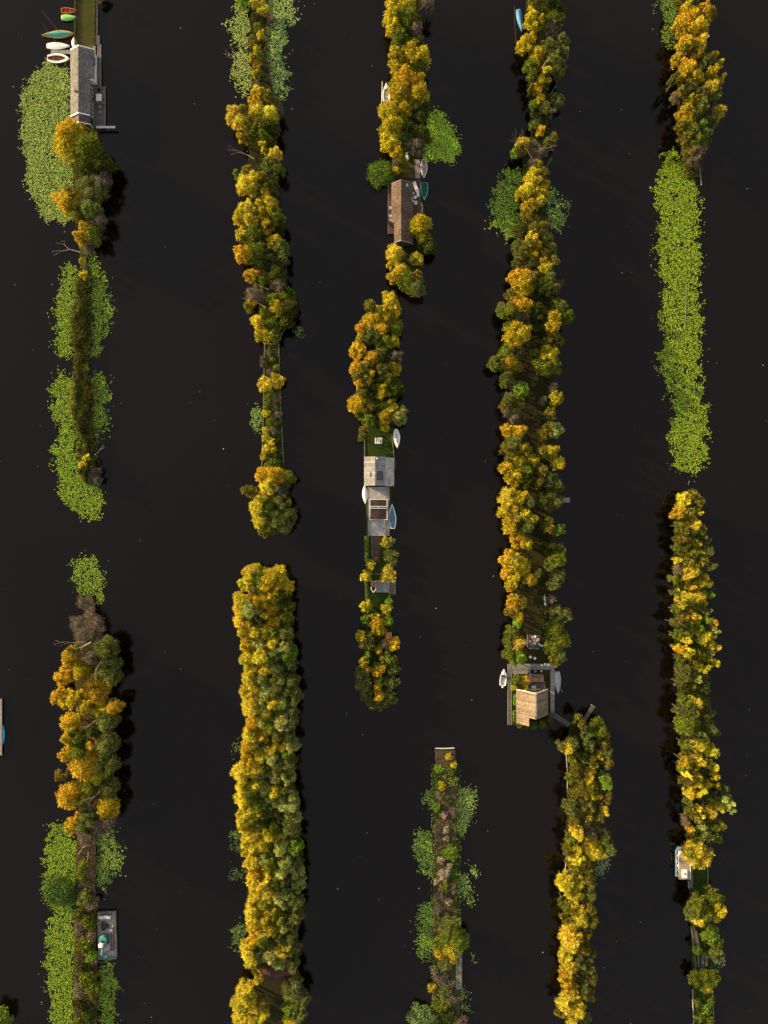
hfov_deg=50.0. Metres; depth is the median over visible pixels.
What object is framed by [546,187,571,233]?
lily pads
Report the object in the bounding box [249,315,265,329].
willow tree
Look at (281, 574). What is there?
tree
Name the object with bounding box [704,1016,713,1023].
shrub
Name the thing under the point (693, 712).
willow tree
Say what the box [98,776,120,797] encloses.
willow tree
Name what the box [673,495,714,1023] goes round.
island
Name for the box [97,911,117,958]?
work barge
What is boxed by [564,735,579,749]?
willow tree
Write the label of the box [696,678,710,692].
willow tree
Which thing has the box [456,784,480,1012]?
lily pads
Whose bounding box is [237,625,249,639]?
tree
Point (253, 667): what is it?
willow tree
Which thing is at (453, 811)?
shrub
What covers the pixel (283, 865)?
willow tree
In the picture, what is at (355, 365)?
tree
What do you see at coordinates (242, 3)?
tree
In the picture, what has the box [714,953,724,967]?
lily pads
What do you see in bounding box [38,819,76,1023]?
lily pads
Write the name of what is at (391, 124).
tree
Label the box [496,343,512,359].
tree
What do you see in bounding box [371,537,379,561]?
path
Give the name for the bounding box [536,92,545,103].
bush
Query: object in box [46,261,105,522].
lily pads
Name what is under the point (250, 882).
willow tree
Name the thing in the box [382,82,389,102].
cabin boat
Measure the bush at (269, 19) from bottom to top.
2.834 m
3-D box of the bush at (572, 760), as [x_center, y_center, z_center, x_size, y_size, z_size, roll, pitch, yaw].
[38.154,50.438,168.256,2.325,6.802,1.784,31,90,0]
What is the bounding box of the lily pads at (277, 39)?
[264,0,301,100]
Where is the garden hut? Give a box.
[371,580,375,591]
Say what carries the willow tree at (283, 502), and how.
on the island at (264, 68)
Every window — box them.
[90,82,92,97]
[90,99,92,117]
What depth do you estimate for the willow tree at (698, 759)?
165.23 m
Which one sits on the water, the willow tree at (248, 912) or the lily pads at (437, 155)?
the lily pads at (437, 155)
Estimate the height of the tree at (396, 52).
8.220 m
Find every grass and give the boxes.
[434,768,457,881]
[693,928,714,1023]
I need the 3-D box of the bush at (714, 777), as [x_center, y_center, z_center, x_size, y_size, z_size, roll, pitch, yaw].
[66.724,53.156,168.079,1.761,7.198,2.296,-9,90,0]
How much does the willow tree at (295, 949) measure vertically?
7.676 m
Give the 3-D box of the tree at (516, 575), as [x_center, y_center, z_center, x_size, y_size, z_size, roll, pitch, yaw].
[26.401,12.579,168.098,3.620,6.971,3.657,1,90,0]
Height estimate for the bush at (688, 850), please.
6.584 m
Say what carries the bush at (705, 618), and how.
on the island at (700, 880)
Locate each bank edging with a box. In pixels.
[96,1,97,36]
[261,346,264,466]
[278,344,283,462]
[692,988,693,1023]
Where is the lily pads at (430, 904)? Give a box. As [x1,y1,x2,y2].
[410,789,434,962]
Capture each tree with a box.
[0,1005,13,1023]
[50,124,86,163]
[50,187,79,215]
[50,686,63,705]
[52,666,74,686]
[54,117,85,153]
[55,781,82,810]
[57,745,72,762]
[58,687,83,709]
[58,711,86,731]
[60,730,73,745]
[61,644,82,669]
[64,811,80,834]
[66,748,99,781]
[67,726,86,746]
[69,615,88,632]
[69,740,87,758]
[71,132,104,161]
[71,622,96,646]
[72,201,87,220]
[72,659,95,679]
[73,154,105,186]
[74,826,99,846]
[75,175,109,203]
[75,594,89,609]
[76,698,93,714]
[76,791,95,808]
[76,804,99,835]
[77,778,98,794]
[78,199,104,221]
[78,220,91,237]
[81,649,99,664]
[82,673,111,703]
[83,607,96,618]
[84,767,108,785]
[85,720,101,737]
[85,737,98,749]
[86,226,102,246]
[87,614,107,634]
[89,212,107,231]
[89,699,110,720]
[90,153,119,179]
[91,632,105,643]
[91,751,121,776]
[92,634,120,659]
[92,815,120,836]
[93,171,113,192]
[94,655,123,680]
[94,714,121,732]
[94,729,120,755]
[95,795,120,820]
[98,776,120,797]
[103,672,123,686]
[106,698,125,714]
[225,104,242,125]
[229,760,250,780]
[229,993,248,1014]
[231,113,250,131]
[231,1010,248,1023]
[232,208,247,225]
[232,591,247,608]
[232,602,241,613]
[232,793,251,808]
[233,198,256,218]
[233,244,249,264]
[233,611,251,629]
[234,225,246,243]
[234,771,249,783]
[234,977,254,1005]
[235,778,252,797]
[235,808,255,826]
[236,0,247,10]
[236,170,259,196]
[236,575,253,591]
[236,820,255,832]
[237,211,259,228]
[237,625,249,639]
[238,650,253,665]
[239,638,254,652]
[239,683,262,699]
[239,937,256,959]
[240,563,261,580]
[240,740,254,756]
[240,753,255,767]
[240,832,254,844]
[240,840,257,859]
[241,224,264,245]
[241,597,261,619]
[241,669,257,685]
[241,698,260,718]
[241,728,258,742]
[242,850,262,868]
[242,1011,257,1023]
[243,268,260,283]
[243,662,259,675]
[243,780,260,802]
[243,902,261,922]
[243,987,256,1007]
[244,287,264,305]
[244,956,258,968]
[245,717,259,733]
[245,803,263,820]
[245,873,257,887]
[245,894,262,914]
[245,911,264,934]
[246,591,260,607]
[246,624,262,639]
[246,693,262,708]
[246,825,264,845]
[247,101,265,120]
[247,123,258,141]
[247,242,268,265]
[247,997,262,1014]
[248,500,262,517]
[248,794,266,813]
[248,864,263,879]
[248,885,261,899]
[248,933,260,949]
[248,946,269,963]
[249,170,261,186]
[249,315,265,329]
[249,613,266,627]
[249,760,262,778]
[249,778,263,790]
[250,84,264,102]
[250,581,266,594]
[250,647,269,664]
[251,515,271,528]
[251,566,266,586]
[251,638,265,649]
[251,736,269,750]
[252,275,269,288]
[252,729,269,743]
[253,491,269,502]
[253,1006,269,1023]
[254,195,278,213]
[254,326,267,342]
[254,466,269,482]
[254,621,269,639]
[254,749,267,763]
[255,0,270,17]
[255,673,268,685]
[255,716,265,727]
[255,818,269,830]
[255,838,272,853]
[255,849,273,867]
[255,921,276,938]
[255,931,274,948]
[256,254,271,271]
[256,375,272,392]
[256,582,275,592]
[256,759,271,781]
[256,875,272,892]
[257,128,273,148]
[257,664,272,675]
[257,717,274,734]
[257,777,274,797]
[257,891,275,910]
[258,306,274,320]
[258,477,276,494]
[258,589,276,608]
[258,603,272,620]
[258,679,277,696]
[258,696,269,711]
[258,707,272,720]
[258,805,273,821]
[259,155,274,172]
[259,500,279,518]
[259,909,272,925]
[260,567,277,586]
[260,649,275,669]
[261,104,279,123]
[261,218,274,236]
[261,329,275,344]
[261,868,277,883]
[261,886,280,902]
[262,738,278,755]
[262,827,276,841]
[262,940,278,964]
[263,521,277,535]
[263,793,278,809]
[263,848,278,870]
[264,118,279,140]
[264,312,280,332]
[264,466,281,485]
[264,672,277,683]
[264,920,280,937]
[265,624,280,638]
[266,234,281,249]
[266,602,281,615]
[266,616,280,631]
[266,635,279,650]
[266,694,278,710]
[266,752,280,765]
[266,874,283,890]
[266,904,280,914]
[267,292,279,305]
[267,817,283,835]
[267,931,286,948]
[268,145,283,161]
[268,207,286,225]
[268,264,288,286]
[268,327,280,335]
[268,510,289,532]
[268,644,282,659]
[268,770,281,784]
[268,781,282,798]
[269,298,284,318]
[269,582,282,596]
[269,659,286,679]
[270,157,282,174]
[270,278,285,292]
[270,707,283,720]
[271,219,287,235]
[271,374,285,388]
[271,678,285,692]
[271,710,289,731]
[271,726,285,742]
[271,758,285,775]
[271,905,288,925]
[271,956,286,969]
[272,238,290,256]
[272,479,291,496]
[272,564,289,583]
[272,807,288,823]
[272,832,287,846]
[272,884,289,907]
[273,739,286,753]
[273,840,289,857]
[274,468,287,484]
[274,587,292,606]
[274,857,289,879]
[274,940,291,958]
[275,494,291,510]
[275,672,286,685]
[276,286,295,302]
[276,695,292,709]
[277,609,294,624]
[277,624,294,642]
[277,640,291,652]
[277,791,299,812]
[277,851,292,871]
[278,579,295,596]
[278,914,292,933]
[279,312,295,330]
[279,507,297,526]
[279,524,291,534]
[279,747,293,762]
[279,754,298,774]
[279,996,294,1018]
[280,601,295,612]
[280,643,298,662]
[280,771,296,785]
[280,782,296,798]
[280,873,292,886]
[281,301,297,318]
[281,728,295,742]
[281,804,302,824]
[281,814,301,834]
[281,890,291,910]
[281,977,292,991]
[281,982,304,1003]
[282,470,296,485]
[282,686,303,707]
[282,705,299,721]
[282,925,298,945]
[282,1013,296,1023]
[283,672,301,688]
[283,686,296,694]
[283,936,302,957]
[284,659,297,671]
[284,714,298,728]
[284,825,300,843]
[285,737,301,753]
[285,950,301,973]
[286,922,300,938]
[287,836,304,855]
[287,887,301,905]
[287,906,306,924]
[288,969,304,991]
[289,850,304,868]
[289,862,304,879]
[290,875,306,893]
[290,891,305,912]
[290,1007,307,1023]
[293,988,311,1010]
[346,394,366,412]
[349,341,365,360]
[349,358,364,374]
[354,322,366,337]
[354,405,368,420]
[359,312,379,331]
[360,362,373,376]
[361,413,375,427]
[363,327,380,344]
[363,351,377,366]
[364,382,377,397]
[371,348,386,363]
[372,320,388,335]
[372,373,383,384]
[373,406,383,418]
[374,305,386,320]
[374,334,392,351]
[374,362,392,375]
[374,383,391,400]
[376,396,391,411]
[377,115,402,142]
[378,99,400,120]
[379,131,401,154]
[379,409,392,423]
[380,310,398,329]
[382,2,396,29]
[382,290,397,309]
[383,370,400,388]
[384,0,400,7]
[384,301,401,318]
[385,16,400,37]
[385,244,404,259]
[385,319,403,335]
[385,403,398,414]
[386,77,412,103]
[386,270,399,284]
[386,379,405,398]
[387,56,406,77]
[388,45,401,67]
[388,333,400,347]
[388,351,403,363]
[389,27,408,51]
[389,143,404,161]
[389,362,401,374]
[390,33,406,51]
[391,409,406,426]
[393,6,418,33]
[393,263,409,280]
[394,63,415,91]
[394,131,414,154]
[395,267,414,291]
[396,0,416,12]
[396,101,411,117]
[400,37,423,65]
[400,116,415,135]
[405,279,426,296]
[406,124,432,149]
[407,56,428,77]
[407,79,430,108]
[407,111,427,129]
[407,137,426,157]
[408,21,422,39]
[408,213,432,240]
[409,44,431,70]
[409,71,424,90]
[409,97,430,118]
[409,251,423,265]
[417,232,432,248]
[420,0,433,17]
[422,237,436,254]
[432,929,450,953]
[438,913,462,936]
[443,943,461,960]
[446,926,463,941]
[448,928,470,953]
[486,355,503,371]
[496,301,507,316]
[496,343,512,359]
[496,486,520,508]
[496,503,516,517]
[498,460,514,476]
[498,555,512,566]
[499,352,520,373]
[499,370,513,384]
[499,423,512,437]
[500,300,517,320]
[500,565,510,579]
[501,320,530,349]
[501,634,513,647]
[501,646,514,659]
[502,392,515,405]
[502,514,516,527]
[502,523,516,535]
[503,469,523,487]
[503,625,518,639]
[504,433,522,451]
[504,576,517,591]
[505,567,521,581]
[505,593,520,610]
[505,635,526,655]
[507,294,527,313]
[508,266,532,287]
[508,531,526,549]
[508,552,524,568]
[509,452,525,472]
[509,504,527,525]
[510,239,525,256]
[510,425,523,437]
[511,274,535,295]
[512,222,528,239]
[512,312,531,325]
[513,381,528,398]
[514,33,533,56]
[514,137,529,153]
[514,651,526,664]
[515,471,534,488]
[515,490,528,505]
[517,442,532,457]
[517,557,530,576]
[518,182,535,199]
[518,519,533,534]
[519,198,536,212]
[520,506,531,520]
[520,536,533,549]
[521,58,537,76]
[521,459,536,475]
[522,6,538,30]
[522,166,542,187]
[522,495,537,508]
[522,573,536,584]
[523,299,533,313]
[523,323,532,333]
[525,230,538,247]
[525,258,540,271]
[525,454,539,464]
[526,139,537,154]
[527,18,539,39]
[527,143,545,162]
[527,152,540,168]
[527,246,540,260]
[528,44,546,64]
[528,301,543,318]
[530,314,546,329]
[532,354,552,377]
[533,192,546,209]
[534,184,549,203]
[535,492,548,506]
[536,231,554,246]
[537,0,561,21]
[537,260,553,277]
[537,283,552,300]
[538,66,551,86]
[538,270,556,282]
[539,47,565,75]
[539,101,551,114]
[539,344,559,362]
[540,538,559,556]
[541,9,564,34]
[541,37,556,58]
[542,19,558,39]
[542,620,564,641]
[542,637,560,655]
[543,242,556,256]
[543,318,561,334]
[543,445,559,460]
[543,471,558,489]
[543,488,557,506]
[543,558,557,571]
[545,577,560,590]
[546,310,560,321]
[547,281,560,295]
[547,361,561,375]
[547,552,565,568]
[547,568,565,584]
[548,494,562,510]
[548,605,563,618]
[549,390,563,407]
[549,421,564,438]
[549,456,565,470]
[550,92,564,108]
[550,335,565,349]
[551,299,568,312]
[551,629,570,649]
[552,58,566,80]
[552,479,564,491]
[553,313,562,325]
[553,524,565,536]
[554,32,570,47]
[554,543,565,555]
[554,648,567,661]
[554,870,573,893]
[554,989,576,1014]
[555,4,566,22]
[555,44,568,60]
[557,921,582,948]
[557,944,572,966]
[557,965,573,987]
[558,607,571,622]
[559,740,574,754]
[560,309,574,323]
[560,798,575,816]
[562,956,578,973]
[563,875,584,902]
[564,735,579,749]
[565,933,584,954]
[565,976,578,995]
[565,1013,577,1023]
[568,823,583,841]
[568,843,585,866]
[569,995,585,1020]
[572,914,589,927]
[572,951,585,969]
[574,901,585,920]
[575,974,589,996]
[579,778,598,801]
[579,797,596,813]
[580,724,593,740]
[580,955,594,974]
[580,1007,592,1023]
[581,836,607,860]
[582,738,595,753]
[582,881,595,901]
[588,717,605,736]
[593,722,611,739]
[595,827,609,845]
[597,742,612,758]
[597,770,612,790]
[602,839,616,855]
[670,13,687,39]
[671,701,688,715]
[673,588,687,603]
[673,661,690,675]
[673,667,692,683]
[673,713,699,736]
[674,101,693,124]
[675,34,693,52]
[676,24,693,49]
[676,492,694,505]
[676,691,692,706]
[677,56,696,81]
[679,3,699,24]
[679,568,698,580]
[680,81,695,99]
[680,112,696,130]
[680,644,695,658]
[680,837,714,869]
[681,122,700,141]
[683,564,701,575]
[683,702,699,718]
[683,903,698,921]
[685,133,705,152]
[686,68,704,88]
[686,518,701,532]
[687,143,706,160]
[687,589,707,602]
[687,890,707,913]
[687,968,703,986]
[688,738,704,751]
[688,751,706,766]
[689,612,701,624]
[690,14,709,37]
[690,728,705,741]
[690,912,704,927]
[691,538,702,548]
[691,781,707,799]
[692,5,712,26]
[692,96,709,116]
[692,104,704,121]
[692,529,707,542]
[693,85,708,105]
[693,968,713,992]
[694,33,709,51]
[694,53,716,73]
[694,629,710,643]
[694,803,705,819]
[695,661,710,673]
[695,824,714,842]
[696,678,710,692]
[698,24,708,39]
[699,924,719,944]
[700,112,718,128]
[700,127,714,143]
[700,786,716,804]
[700,908,713,922]
[701,720,717,733]
[701,883,725,911]
[702,63,719,86]
[702,78,719,99]
[702,543,714,556]
[702,742,720,758]
[702,803,717,819]
[705,986,713,993]
[706,816,721,831]
[706,909,720,923]
[707,88,722,105]
[707,945,722,963]
[707,969,720,987]
[710,831,722,843]
[711,797,727,812]
[712,104,726,120]
[712,934,723,948]
[713,903,727,918]
[714,783,729,797]
[715,791,735,807]
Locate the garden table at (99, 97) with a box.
[96,94,102,102]
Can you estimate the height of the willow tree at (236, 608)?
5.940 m
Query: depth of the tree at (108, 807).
166.36 m
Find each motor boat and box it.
[47,53,68,62]
[500,670,506,687]
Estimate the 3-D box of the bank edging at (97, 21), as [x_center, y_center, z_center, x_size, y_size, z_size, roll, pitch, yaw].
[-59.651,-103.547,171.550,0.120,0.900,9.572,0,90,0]
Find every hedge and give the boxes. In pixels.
[364,536,368,561]
[365,581,368,601]
[513,694,515,705]
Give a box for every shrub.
[40,874,78,911]
[71,996,86,1010]
[71,1017,81,1023]
[73,920,83,935]
[73,936,93,954]
[73,959,89,973]
[73,982,83,997]
[74,906,89,922]
[76,871,86,880]
[76,889,93,906]
[77,466,89,477]
[77,858,90,871]
[78,460,87,469]
[78,967,98,986]
[79,270,88,279]
[80,911,99,931]
[80,1004,98,1023]
[81,454,90,462]
[82,982,99,999]
[83,243,96,256]
[85,465,100,480]
[85,897,98,911]
[85,929,97,939]
[85,948,98,963]
[86,456,96,466]
[93,474,102,484]
[248,53,254,62]
[259,453,266,460]
[260,360,266,367]
[261,409,270,417]
[261,444,270,452]
[262,393,273,403]
[262,401,271,410]
[262,426,268,432]
[262,432,271,441]
[264,457,274,467]
[266,366,275,374]
[266,414,275,426]
[266,438,275,446]
[269,426,277,434]
[269,447,276,454]
[271,394,279,403]
[271,404,279,411]
[272,363,279,371]
[272,459,280,466]
[273,410,282,417]
[273,418,282,426]
[273,438,280,445]
[273,453,279,459]
[354,676,371,694]
[355,630,368,640]
[355,666,369,680]
[357,632,375,650]
[357,657,368,668]
[359,570,371,582]
[359,599,372,612]
[360,614,371,623]
[360,689,374,705]
[362,651,371,660]
[364,666,371,672]
[365,559,374,570]
[365,700,377,710]
[366,158,396,189]
[368,613,386,632]
[371,662,385,676]
[372,623,387,635]
[373,677,384,686]
[373,684,381,690]
[373,690,384,702]
[374,645,382,653]
[375,700,388,711]
[376,638,390,650]
[379,564,396,582]
[379,650,397,665]
[380,536,389,547]
[380,604,393,614]
[382,687,398,704]
[383,548,398,566]
[383,614,393,625]
[384,598,392,606]
[384,674,400,690]
[387,537,394,546]
[387,636,400,650]
[387,660,400,674]
[391,158,399,165]
[391,164,403,174]
[400,160,407,170]
[407,1002,438,1023]
[427,983,437,992]
[430,966,437,975]
[431,996,451,1014]
[432,802,440,811]
[433,824,442,833]
[433,906,443,915]
[433,972,448,988]
[434,764,444,773]
[434,878,440,884]
[435,890,446,899]
[436,791,445,799]
[436,857,444,863]
[436,867,450,880]
[436,982,451,997]
[436,1008,458,1023]
[437,960,451,972]
[438,781,446,790]
[438,881,449,892]
[439,810,447,818]
[441,764,453,778]
[442,796,451,804]
[442,826,448,833]
[442,845,458,860]
[444,897,452,905]
[445,752,453,759]
[445,994,459,1004]
[446,978,457,988]
[448,775,458,786]
[448,807,458,816]
[449,883,457,893]
[450,761,456,767]
[453,1014,468,1023]
[512,673,521,683]
[519,675,530,688]
[526,83,534,96]
[531,722,537,728]
[539,720,546,728]
[665,69,680,91]
[676,634,692,643]
[676,765,692,779]
[692,998,701,1006]
[693,1012,704,1022]
[701,1004,711,1015]
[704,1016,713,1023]
[707,998,714,1006]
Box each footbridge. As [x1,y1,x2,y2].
[553,711,570,726]
[582,704,594,721]
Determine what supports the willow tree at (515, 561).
on the island at (531, 417)
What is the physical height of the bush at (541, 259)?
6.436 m
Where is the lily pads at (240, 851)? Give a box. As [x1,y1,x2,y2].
[228,736,247,955]
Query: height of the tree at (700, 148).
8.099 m
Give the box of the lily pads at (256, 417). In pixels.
[250,403,261,433]
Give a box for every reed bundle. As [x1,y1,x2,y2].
[691,927,694,947]
[693,924,697,947]
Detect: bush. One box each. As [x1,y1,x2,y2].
[72,231,85,244]
[74,236,87,247]
[232,169,239,179]
[236,132,244,145]
[243,301,253,313]
[247,96,255,107]
[247,298,257,308]
[248,0,258,9]
[250,12,259,21]
[250,69,257,78]
[253,22,261,31]
[253,43,260,54]
[253,59,261,70]
[253,968,263,985]
[255,50,262,61]
[255,70,266,82]
[256,29,265,39]
[258,37,265,47]
[258,140,268,155]
[258,211,269,224]
[261,189,269,197]
[264,142,272,154]
[266,12,276,23]
[267,254,276,264]
[271,372,277,379]
[272,332,281,342]
[275,103,283,118]
[276,163,285,178]
[278,254,289,265]
[353,378,363,389]
[355,333,363,342]
[357,433,366,441]
[367,369,375,377]
[373,418,381,428]
[379,422,389,431]
[385,260,395,270]
[387,398,396,405]
[391,253,401,262]
[398,405,407,413]
[401,417,406,424]
[417,35,423,46]
[434,950,443,959]
[499,379,510,388]
[501,321,510,331]
[502,407,510,417]
[504,549,514,557]
[505,272,515,283]
[508,414,518,424]
[508,656,517,666]
[510,148,519,161]
[511,257,522,268]
[512,619,521,628]
[513,611,523,622]
[514,188,526,201]
[520,425,527,434]
[526,31,535,52]
[526,67,536,86]
[528,98,538,111]
[528,120,538,130]
[529,348,540,358]
[529,513,538,522]
[532,159,542,169]
[533,85,542,96]
[533,566,542,577]
[535,124,544,136]
[535,241,542,250]
[535,278,547,290]
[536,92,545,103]
[537,13,544,34]
[537,256,546,264]
[538,396,546,405]
[540,146,548,156]
[541,179,550,188]
[541,514,553,524]
[542,136,549,147]
[547,381,557,392]
[547,594,555,602]
[548,107,557,119]
[549,617,559,624]
[554,738,564,750]
[557,892,571,913]
[563,897,573,914]
[564,830,575,844]
[565,772,574,784]
[566,753,576,766]
[578,751,588,763]
[584,773,593,785]
[585,822,596,839]
[585,943,596,957]
[586,766,595,777]
[594,749,602,760]
[598,802,608,815]
[664,618,680,626]
[666,575,678,583]
[668,91,679,108]
[668,511,683,519]
[668,589,680,595]
[668,605,681,614]
[668,629,682,638]
[669,52,682,70]
[669,643,683,652]
[670,520,686,531]
[670,544,682,551]
[670,557,682,563]
[670,564,682,574]
[671,504,685,513]
[671,677,682,688]
[672,653,685,661]
[672,760,686,772]
[674,753,689,768]
[675,601,686,608]
[676,738,691,749]
[677,812,690,825]
[679,0,692,16]
[679,628,692,637]
[679,784,694,799]
[680,613,690,621]
[680,794,692,806]
[680,843,695,858]
[682,93,694,104]
[682,583,697,590]
[682,821,694,833]
[683,740,697,751]
[683,827,699,843]
[685,38,699,55]
[686,152,700,167]
[686,593,698,603]
[687,546,700,557]
[688,95,700,110]
[689,623,703,630]
[690,628,699,635]
[690,696,702,708]
[691,579,705,589]
[691,641,703,651]
[691,674,702,683]
[692,49,701,61]
[692,946,701,955]
[694,819,708,830]
[695,733,709,744]
[696,547,705,554]
[696,773,702,781]
[697,605,712,615]
[698,118,708,130]
[698,599,707,605]
[699,0,710,9]
[699,572,709,580]
[700,614,712,623]
[701,537,711,543]
[701,580,713,587]
[702,590,715,598]
[702,706,715,716]
[702,779,712,788]
[703,630,716,639]
[703,758,718,772]
[704,562,717,571]
[704,640,714,649]
[704,647,714,655]
[704,767,719,780]
[705,625,721,633]
[705,656,720,666]
[708,50,719,65]
[708,617,718,625]
[708,726,720,735]
[709,779,720,789]
[713,58,723,67]
[713,642,721,651]
[718,73,727,85]
[720,820,726,830]
[725,803,736,814]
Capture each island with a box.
[72,0,100,484]
[73,595,109,1023]
[248,0,287,532]
[249,576,299,1023]
[364,303,395,697]
[390,0,423,278]
[431,750,461,1023]
[509,0,555,723]
[564,722,601,1023]
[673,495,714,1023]
[676,0,708,175]
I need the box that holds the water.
[0,0,767,1023]
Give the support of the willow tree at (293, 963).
on the island at (271, 990)
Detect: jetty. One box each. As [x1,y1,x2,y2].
[51,50,69,53]
[389,581,394,593]
[563,497,569,502]
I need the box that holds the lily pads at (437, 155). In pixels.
[421,106,462,165]
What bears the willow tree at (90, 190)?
on the island at (83, 255)
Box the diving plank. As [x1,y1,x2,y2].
[96,126,114,130]
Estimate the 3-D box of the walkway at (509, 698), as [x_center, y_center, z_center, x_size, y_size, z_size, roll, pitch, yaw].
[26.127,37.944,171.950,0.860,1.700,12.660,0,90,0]
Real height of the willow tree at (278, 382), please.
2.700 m
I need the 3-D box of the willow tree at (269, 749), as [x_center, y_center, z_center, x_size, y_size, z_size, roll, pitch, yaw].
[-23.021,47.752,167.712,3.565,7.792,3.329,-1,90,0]
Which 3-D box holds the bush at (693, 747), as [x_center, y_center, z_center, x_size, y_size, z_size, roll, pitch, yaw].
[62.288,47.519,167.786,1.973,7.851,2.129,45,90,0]
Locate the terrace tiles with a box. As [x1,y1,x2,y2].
[528,635,539,647]
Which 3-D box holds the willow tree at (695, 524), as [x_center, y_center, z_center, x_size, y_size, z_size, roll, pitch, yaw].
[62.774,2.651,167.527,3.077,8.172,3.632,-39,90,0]
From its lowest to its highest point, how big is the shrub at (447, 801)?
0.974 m
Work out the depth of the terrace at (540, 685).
171.14 m
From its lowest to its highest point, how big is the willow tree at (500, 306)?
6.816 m
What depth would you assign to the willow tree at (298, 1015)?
166.67 m
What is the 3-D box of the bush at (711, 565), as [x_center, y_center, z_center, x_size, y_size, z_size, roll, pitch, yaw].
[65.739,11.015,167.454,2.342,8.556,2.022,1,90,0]
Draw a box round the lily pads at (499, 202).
[484,166,521,244]
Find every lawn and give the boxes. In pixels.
[76,0,94,44]
[397,152,414,177]
[518,547,547,662]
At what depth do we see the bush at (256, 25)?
169.03 m
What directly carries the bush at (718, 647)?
on the island at (700, 880)
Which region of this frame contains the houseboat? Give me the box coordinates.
[674,845,690,879]
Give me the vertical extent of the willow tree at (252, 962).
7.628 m
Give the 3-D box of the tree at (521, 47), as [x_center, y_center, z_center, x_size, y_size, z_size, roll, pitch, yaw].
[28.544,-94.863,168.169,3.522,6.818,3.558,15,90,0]
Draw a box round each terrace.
[93,86,105,128]
[368,487,388,535]
[376,580,388,592]
[388,180,419,234]
[512,670,527,673]
[528,682,544,689]
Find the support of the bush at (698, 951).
on the island at (700, 880)
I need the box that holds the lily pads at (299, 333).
[292,326,304,338]
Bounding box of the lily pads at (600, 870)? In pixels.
[595,856,610,878]
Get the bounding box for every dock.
[0,699,1,754]
[415,159,419,178]
[456,953,461,989]
[689,865,692,887]
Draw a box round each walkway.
[95,35,99,44]
[97,44,100,85]
[508,664,511,724]
[509,664,549,669]
[550,665,554,717]
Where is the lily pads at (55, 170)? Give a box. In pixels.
[16,57,73,224]
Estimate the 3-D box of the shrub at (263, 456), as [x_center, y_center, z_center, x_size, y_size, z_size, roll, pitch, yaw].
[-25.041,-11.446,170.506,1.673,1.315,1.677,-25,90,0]
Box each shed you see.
[261,961,295,980]
[529,673,543,681]
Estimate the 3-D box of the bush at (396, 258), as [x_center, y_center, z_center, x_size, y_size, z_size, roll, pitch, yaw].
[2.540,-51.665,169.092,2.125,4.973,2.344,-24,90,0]
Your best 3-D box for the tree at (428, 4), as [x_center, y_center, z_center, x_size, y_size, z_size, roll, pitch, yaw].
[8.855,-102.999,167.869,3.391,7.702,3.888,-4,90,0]
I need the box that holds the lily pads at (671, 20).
[652,0,676,49]
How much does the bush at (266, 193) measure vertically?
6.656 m
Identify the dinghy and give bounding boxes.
[43,25,69,49]
[362,486,367,503]
[389,505,395,528]
[393,429,399,447]
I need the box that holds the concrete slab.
[371,487,384,535]
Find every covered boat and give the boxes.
[420,159,426,177]
[516,9,522,31]
[555,671,560,692]
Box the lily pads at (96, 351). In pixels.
[86,255,116,441]
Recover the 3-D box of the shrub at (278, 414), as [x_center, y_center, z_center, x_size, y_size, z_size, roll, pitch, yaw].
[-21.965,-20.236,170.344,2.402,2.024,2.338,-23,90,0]
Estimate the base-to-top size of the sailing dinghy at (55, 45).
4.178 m
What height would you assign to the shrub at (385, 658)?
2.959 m
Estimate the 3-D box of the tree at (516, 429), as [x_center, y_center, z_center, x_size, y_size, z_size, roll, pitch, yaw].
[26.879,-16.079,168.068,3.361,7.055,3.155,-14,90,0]
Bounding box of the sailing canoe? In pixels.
[42,11,73,38]
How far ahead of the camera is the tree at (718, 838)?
166.31 m
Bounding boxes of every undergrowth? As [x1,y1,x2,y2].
[71,0,713,1023]
[73,835,96,1023]
[73,856,95,1023]
[262,344,283,466]
[431,764,461,1022]
[510,345,554,657]
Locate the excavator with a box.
[98,935,108,957]
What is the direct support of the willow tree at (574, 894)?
on the island at (581, 774)
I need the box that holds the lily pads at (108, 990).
[97,959,123,1023]
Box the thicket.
[54,0,717,1018]
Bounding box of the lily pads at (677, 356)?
[649,146,711,481]
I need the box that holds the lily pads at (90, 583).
[68,552,106,604]
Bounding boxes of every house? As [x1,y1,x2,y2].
[364,456,393,485]
[516,688,547,725]
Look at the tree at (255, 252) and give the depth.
165.22 m
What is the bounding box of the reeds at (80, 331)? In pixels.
[66,270,100,482]
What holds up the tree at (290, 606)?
on the island at (271, 990)
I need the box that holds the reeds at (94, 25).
[73,0,96,43]
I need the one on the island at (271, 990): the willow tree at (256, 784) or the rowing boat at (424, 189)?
the willow tree at (256, 784)
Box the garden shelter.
[385,632,391,638]
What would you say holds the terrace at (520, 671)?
on the island at (531, 417)
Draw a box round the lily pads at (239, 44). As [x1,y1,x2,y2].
[221,0,251,97]
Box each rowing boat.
[61,8,76,13]
[61,14,76,20]
[421,183,427,200]
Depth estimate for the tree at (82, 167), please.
165.76 m
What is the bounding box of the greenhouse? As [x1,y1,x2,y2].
[370,499,386,519]
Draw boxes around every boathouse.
[70,45,96,127]
[391,180,412,245]
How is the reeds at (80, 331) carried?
on the island at (83, 255)
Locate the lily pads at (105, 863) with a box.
[95,826,125,899]
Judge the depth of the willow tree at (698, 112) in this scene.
165.48 m
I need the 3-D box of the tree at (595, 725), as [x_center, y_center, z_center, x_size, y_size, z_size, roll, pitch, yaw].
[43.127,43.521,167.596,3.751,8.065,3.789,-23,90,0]
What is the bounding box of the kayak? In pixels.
[2,725,4,743]
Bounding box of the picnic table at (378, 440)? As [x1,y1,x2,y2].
[375,438,381,443]

